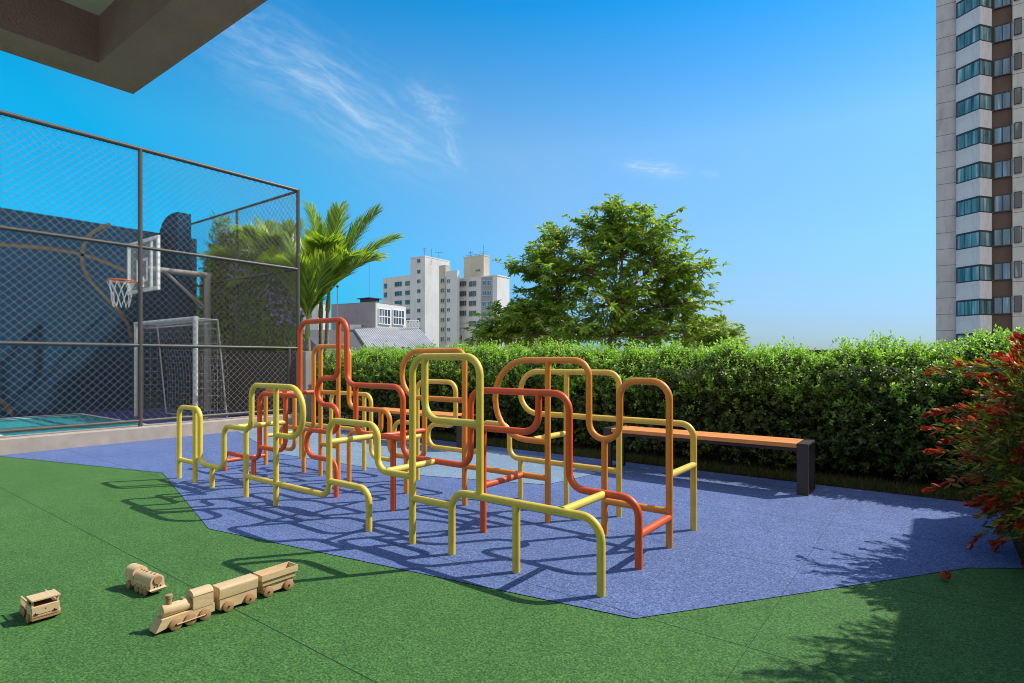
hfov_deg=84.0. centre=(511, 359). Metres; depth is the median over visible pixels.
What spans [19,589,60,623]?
toy truck
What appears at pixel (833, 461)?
parapet wall
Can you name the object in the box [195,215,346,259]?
palm tree
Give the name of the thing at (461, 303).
window
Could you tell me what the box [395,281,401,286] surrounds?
window
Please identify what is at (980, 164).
residential tower
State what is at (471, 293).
window
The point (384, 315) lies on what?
window
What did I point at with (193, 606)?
toy locomotive
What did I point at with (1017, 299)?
window
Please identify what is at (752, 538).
blue rubber floor
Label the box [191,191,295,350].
chain link fence
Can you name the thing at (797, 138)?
sky
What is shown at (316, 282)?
palm tree
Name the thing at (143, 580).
toy locomotive
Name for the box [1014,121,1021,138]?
window
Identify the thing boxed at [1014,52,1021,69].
window
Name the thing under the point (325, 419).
court end bed
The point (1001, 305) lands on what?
window
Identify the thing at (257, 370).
court end wall
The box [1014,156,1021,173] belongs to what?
window
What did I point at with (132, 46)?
clubhouse
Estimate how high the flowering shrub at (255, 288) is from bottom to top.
4.391 m
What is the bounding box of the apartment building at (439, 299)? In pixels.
[383,245,509,352]
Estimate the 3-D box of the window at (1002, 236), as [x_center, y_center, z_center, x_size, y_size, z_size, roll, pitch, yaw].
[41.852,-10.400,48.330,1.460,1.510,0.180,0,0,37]
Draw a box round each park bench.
[366,407,475,447]
[603,425,814,495]
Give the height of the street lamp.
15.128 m
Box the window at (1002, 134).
[993,125,1011,145]
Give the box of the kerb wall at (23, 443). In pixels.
[0,412,299,454]
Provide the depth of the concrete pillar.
11.43 m
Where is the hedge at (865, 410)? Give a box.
[316,324,1023,487]
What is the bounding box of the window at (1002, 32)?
[993,22,1011,43]
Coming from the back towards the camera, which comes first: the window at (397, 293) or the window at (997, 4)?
the window at (397, 293)
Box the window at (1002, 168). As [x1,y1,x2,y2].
[993,159,1011,178]
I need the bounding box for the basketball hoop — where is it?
[106,235,211,410]
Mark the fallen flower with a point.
(945, 575)
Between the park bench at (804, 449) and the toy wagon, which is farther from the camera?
the park bench at (804, 449)
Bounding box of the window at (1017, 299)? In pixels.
[1014,295,1021,311]
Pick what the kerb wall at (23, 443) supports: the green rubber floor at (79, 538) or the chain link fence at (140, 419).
the chain link fence at (140, 419)
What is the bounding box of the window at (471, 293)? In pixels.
[469,291,475,296]
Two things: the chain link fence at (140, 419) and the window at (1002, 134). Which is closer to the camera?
the chain link fence at (140, 419)
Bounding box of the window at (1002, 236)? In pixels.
[993,227,1011,246]
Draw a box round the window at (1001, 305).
[993,296,1011,314]
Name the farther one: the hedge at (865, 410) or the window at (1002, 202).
the window at (1002, 202)
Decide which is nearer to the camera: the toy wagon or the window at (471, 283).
the toy wagon
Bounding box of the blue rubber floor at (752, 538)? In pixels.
[0,425,1023,617]
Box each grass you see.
[308,420,1001,501]
[1002,507,1023,560]
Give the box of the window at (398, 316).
[392,309,404,325]
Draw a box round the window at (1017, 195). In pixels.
[1014,191,1021,207]
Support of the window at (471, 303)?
in the apartment building at (439, 299)
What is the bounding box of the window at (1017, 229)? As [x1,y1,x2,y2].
[1014,226,1021,242]
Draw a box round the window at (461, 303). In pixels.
[459,300,465,305]
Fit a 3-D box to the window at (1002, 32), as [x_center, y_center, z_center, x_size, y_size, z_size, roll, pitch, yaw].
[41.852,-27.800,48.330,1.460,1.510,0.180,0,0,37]
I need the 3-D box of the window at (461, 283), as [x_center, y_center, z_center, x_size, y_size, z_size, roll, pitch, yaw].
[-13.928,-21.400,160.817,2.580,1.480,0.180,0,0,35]
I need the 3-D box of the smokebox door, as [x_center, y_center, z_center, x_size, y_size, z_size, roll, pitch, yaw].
[-1.956,1.218,3.142,0.007,0.048,0.048,0,0,30]
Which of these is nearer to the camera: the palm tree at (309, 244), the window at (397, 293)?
the palm tree at (309, 244)
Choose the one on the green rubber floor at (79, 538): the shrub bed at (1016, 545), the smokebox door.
the shrub bed at (1016, 545)
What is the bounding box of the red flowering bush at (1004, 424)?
[920,329,1023,565]
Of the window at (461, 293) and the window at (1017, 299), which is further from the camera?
the window at (461, 293)
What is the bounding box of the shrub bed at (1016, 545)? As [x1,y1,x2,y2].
[1001,508,1023,566]
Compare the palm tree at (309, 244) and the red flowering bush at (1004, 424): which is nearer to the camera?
the red flowering bush at (1004, 424)
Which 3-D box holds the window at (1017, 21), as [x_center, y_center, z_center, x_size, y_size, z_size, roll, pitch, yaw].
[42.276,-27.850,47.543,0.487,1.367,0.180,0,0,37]
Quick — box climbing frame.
[177,317,696,596]
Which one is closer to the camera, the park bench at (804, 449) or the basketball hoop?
the park bench at (804, 449)
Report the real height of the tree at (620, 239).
10.931 m
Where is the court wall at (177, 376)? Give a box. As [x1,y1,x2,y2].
[0,207,196,417]
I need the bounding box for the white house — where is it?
[293,302,330,337]
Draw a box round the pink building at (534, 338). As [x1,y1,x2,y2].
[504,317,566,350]
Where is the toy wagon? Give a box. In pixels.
[253,561,297,596]
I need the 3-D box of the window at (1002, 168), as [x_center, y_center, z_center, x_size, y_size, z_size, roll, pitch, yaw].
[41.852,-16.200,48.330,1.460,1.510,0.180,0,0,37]
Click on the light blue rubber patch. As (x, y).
(500, 459)
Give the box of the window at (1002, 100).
[993,90,1011,111]
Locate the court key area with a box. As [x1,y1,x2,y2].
[0,414,137,435]
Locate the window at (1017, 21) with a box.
[1014,17,1021,35]
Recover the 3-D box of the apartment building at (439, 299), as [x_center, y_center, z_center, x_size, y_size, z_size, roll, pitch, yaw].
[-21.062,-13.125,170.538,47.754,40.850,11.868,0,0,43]
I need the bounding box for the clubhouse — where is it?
[0,0,266,93]
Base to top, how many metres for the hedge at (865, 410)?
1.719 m
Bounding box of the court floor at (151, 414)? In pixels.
[7,407,256,423]
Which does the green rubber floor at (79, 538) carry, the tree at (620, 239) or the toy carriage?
the toy carriage
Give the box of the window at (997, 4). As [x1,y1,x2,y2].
[993,0,1011,9]
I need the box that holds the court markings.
[0,413,143,435]
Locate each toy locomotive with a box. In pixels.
[125,563,166,595]
[149,584,214,633]
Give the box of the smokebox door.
[153,575,161,583]
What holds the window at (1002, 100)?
in the residential tower
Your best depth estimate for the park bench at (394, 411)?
8.50 m
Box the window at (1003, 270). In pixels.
[993,262,1011,280]
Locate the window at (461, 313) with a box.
[459,310,465,315]
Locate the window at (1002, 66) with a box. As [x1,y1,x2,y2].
[993,56,1011,77]
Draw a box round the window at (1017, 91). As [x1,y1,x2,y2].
[1014,86,1021,104]
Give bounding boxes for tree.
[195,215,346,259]
[228,234,384,414]
[255,198,404,397]
[257,230,350,350]
[459,193,749,350]
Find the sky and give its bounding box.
[0,0,935,351]
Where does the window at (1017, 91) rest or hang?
in the residential tower
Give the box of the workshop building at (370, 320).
[302,297,436,397]
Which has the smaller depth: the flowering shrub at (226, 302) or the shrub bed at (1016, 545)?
the shrub bed at (1016, 545)
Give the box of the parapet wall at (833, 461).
[374,348,1021,476]
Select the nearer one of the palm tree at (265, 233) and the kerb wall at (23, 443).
the kerb wall at (23, 443)
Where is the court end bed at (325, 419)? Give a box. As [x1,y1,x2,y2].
[316,408,360,420]
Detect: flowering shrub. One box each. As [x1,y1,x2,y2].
[191,212,263,363]
[234,232,305,362]
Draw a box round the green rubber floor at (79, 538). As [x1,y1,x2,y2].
[0,456,1023,682]
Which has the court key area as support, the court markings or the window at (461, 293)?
the court markings
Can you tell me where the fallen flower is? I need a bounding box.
[940,568,950,579]
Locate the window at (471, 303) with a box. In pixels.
[469,300,475,305]
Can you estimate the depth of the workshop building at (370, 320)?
69.48 m
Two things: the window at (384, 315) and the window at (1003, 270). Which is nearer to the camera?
the window at (1003, 270)
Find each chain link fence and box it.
[0,109,299,433]
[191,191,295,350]
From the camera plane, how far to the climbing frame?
4.62 m
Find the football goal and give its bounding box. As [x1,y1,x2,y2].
[133,316,228,418]
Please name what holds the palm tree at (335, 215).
on the court end bed at (325, 419)
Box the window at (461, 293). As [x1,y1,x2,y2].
[459,291,465,296]
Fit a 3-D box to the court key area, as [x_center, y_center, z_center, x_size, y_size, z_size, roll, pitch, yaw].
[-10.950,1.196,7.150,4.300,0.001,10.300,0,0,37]
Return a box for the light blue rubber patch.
[238,427,595,483]
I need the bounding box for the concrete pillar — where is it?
[296,351,311,421]
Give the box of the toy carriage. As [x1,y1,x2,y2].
[212,573,257,611]
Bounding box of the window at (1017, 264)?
[1014,261,1021,277]
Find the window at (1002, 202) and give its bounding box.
[993,193,1011,212]
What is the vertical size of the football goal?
1.995 m
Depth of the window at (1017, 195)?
47.54 m
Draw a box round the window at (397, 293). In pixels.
[395,291,401,295]
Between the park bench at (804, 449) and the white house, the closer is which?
the park bench at (804, 449)
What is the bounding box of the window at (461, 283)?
[459,281,465,286]
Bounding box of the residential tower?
[936,0,1023,347]
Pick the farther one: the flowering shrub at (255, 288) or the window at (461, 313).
the window at (461, 313)
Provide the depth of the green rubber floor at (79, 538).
2.80 m
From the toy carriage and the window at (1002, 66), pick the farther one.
the window at (1002, 66)
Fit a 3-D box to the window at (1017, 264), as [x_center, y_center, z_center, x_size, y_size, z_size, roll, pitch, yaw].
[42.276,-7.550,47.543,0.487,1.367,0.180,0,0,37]
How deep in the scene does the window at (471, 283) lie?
158.79 m
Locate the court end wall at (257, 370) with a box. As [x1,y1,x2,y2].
[191,352,295,414]
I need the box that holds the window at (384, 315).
[378,308,390,324]
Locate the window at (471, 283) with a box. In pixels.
[469,281,475,286]
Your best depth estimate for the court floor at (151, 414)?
12.39 m
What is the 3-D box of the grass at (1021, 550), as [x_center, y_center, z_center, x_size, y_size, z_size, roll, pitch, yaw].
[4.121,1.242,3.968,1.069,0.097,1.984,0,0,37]
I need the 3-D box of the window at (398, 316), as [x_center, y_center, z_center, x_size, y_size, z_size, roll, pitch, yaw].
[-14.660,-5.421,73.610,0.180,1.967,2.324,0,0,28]
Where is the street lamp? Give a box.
[336,285,338,316]
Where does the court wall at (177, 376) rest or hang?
on the terrace deck

